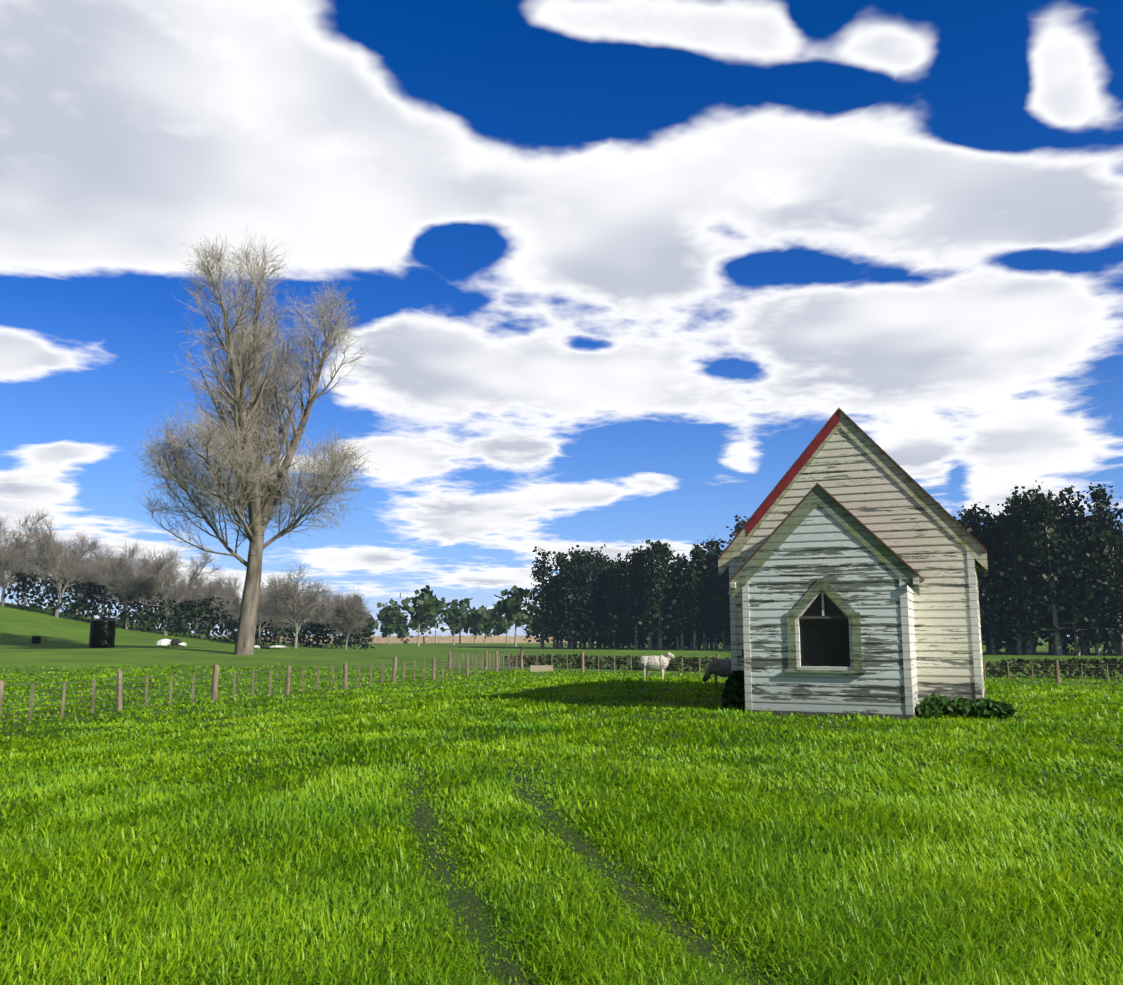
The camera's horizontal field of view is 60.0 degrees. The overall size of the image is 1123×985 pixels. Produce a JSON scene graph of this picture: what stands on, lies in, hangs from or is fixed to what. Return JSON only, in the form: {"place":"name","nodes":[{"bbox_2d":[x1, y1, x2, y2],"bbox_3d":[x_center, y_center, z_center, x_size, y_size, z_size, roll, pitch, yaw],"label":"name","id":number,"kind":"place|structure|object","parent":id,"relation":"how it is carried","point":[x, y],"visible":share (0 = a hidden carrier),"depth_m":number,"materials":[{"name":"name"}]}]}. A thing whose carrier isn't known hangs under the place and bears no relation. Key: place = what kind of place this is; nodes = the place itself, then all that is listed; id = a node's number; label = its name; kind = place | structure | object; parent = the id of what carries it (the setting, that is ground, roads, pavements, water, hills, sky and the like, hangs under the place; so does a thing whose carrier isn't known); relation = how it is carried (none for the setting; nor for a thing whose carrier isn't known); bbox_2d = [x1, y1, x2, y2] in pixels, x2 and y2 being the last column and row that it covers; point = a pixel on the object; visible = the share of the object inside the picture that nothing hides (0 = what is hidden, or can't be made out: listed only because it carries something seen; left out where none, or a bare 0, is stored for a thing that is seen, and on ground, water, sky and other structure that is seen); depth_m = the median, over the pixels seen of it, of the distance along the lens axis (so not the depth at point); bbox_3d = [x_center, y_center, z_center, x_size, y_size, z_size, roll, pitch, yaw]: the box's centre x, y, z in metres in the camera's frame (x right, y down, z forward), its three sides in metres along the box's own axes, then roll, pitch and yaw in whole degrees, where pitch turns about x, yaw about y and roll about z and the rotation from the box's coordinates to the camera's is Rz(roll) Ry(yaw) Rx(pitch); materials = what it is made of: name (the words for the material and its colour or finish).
{"place":"outdoors","nodes":[
{"label":"outdoors","id":0,"kind":"place"},
{"bbox_2d":[220,635,595,642],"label":"distant field","id":1,"kind":"structure","parent":0,"point":[449,639],"depth_m":349.22,"materials":[{"name":"plant"}]},
{"bbox_2d":[0,602,1122,984],"bbox_3d":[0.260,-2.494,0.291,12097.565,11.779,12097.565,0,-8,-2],"label":"ground","id":2,"kind":"structure","parent":0,"point":[64,642],"depth_m":37.17,"materials":[{"name":"green plant"}]},
{"bbox_2d":[89,617,115,647],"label":"water tank","id":3,"kind":"object","parent":2,"relation":"on","point":[102,632],"visible":1,"depth_m":87.83,"materials":[{"name":"black plastic"}]},
{"bbox_2d":[31,636,285,648],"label":"rocks","id":4,"kind":"object","parent":2,"relation":"on","point":[163,642],"visible":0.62,"depth_m":100.42,"materials":[{"name":"white stone"}]},
{"bbox_2d":[0,509,374,649],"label":"bare trees","id":5,"kind":"object","parent":2,"relation":"on","point":[280,603],"depth_m":146.51,"materials":[{"name":"grey plant"}]},
{"bbox_2d":[4,571,374,648],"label":"hedge","id":6,"kind":"object","parent":2,"relation":"on","point":[178,610],"depth_m":147.96,"materials":[{"name":"green plant"}]},
{"bbox_2d":[126,230,379,654],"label":"bare tree","id":7,"kind":"object","parent":2,"relation":"on","point":[257,477],"visible":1,"depth_m":80.32,"materials":[{"name":"brown plant"}]},
{"bbox_2d":[530,665,552,671],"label":"trough","id":8,"kind":"object","parent":2,"relation":"on","point":[536,668],"visible":0.96,"depth_m":68.09,"materials":[{"name":"concrete"}]},
{"bbox_2d":[43,585,1040,646],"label":"distant trees","id":9,"kind":"object","parent":2,"relation":"on","point":[482,619],"depth_m":269.45,"materials":[{"name":"green plant"}]},
{"bbox_2d":[0,663,1122,984],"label":"grass","id":10,"kind":"structure","parent":2,"relation":"on","point":[878,903],"depth_m":7.46,"materials":[{"name":"green plant"}]},
{"bbox_2d":[0,646,1122,720],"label":"fence","id":11,"kind":"object","parent":2,"relation":"on","point":[214,689],"visible":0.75,"depth_m":46.67,"materials":[{"name":"brown wood"}]},
{"bbox_2d":[638,652,673,678],"bbox_3d":[3.472,6.374,35.661,1.350,1.029,0.513,-2,-9,13],"label":"sheep","id":12,"kind":"object","parent":2,"relation":"on","point":[653,663],"visible":0.94,"depth_m":35.53},
{"bbox_2d":[702,659,731,686],"bbox_3d":[5.070,5.662,30.505,1.297,0.894,0.503,-1,-8,6],"label":"sheep","id":13,"kind":"object","parent":2,"relation":"on","point":[719,667],"visible":0.67,"depth_m":30.36},
{"bbox_2d":[721,670,744,709],"bbox_3d":[3.921,4.313,21.106,0.879,0.934,1.301,0,-8,-2],"label":"shrub","id":14,"kind":"object","parent":2,"relation":"on","point":[733,691],"visible":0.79,"depth_m":20.90,"materials":[{"name":"green plant"}]},
{"bbox_2d":[501,654,1122,678],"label":"hedge bank","id":15,"kind":"structure","parent":2,"relation":"on","point":[1064,664],"depth_m":62.62,"materials":[{"name":"green plant"}]},
{"bbox_2d":[522,480,1122,655],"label":"trees","id":16,"kind":"object","parent":2,"relation":"on","point":[1055,576],"visible":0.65,"depth_m":139.69,"materials":[{"name":"green plant"}]},
{"bbox_2d":[718,408,987,720],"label":"church","id":17,"kind":"structure","parent":2,"relation":"on","point":[853,556],"depth_m":19.91,"materials":[{"name":"paint"}]},
{"bbox_2d":[915,693,1017,718],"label":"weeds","id":18,"kind":"object","parent":2,"relation":"on","point":[936,706],"visible":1,"depth_m":19.26,"materials":[{"name":"green plant"}]},
{"bbox_2d":[0,0,1122,636],"label":"sky","id":19,"kind":"structure","parent":0,"point":[615,266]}
]}

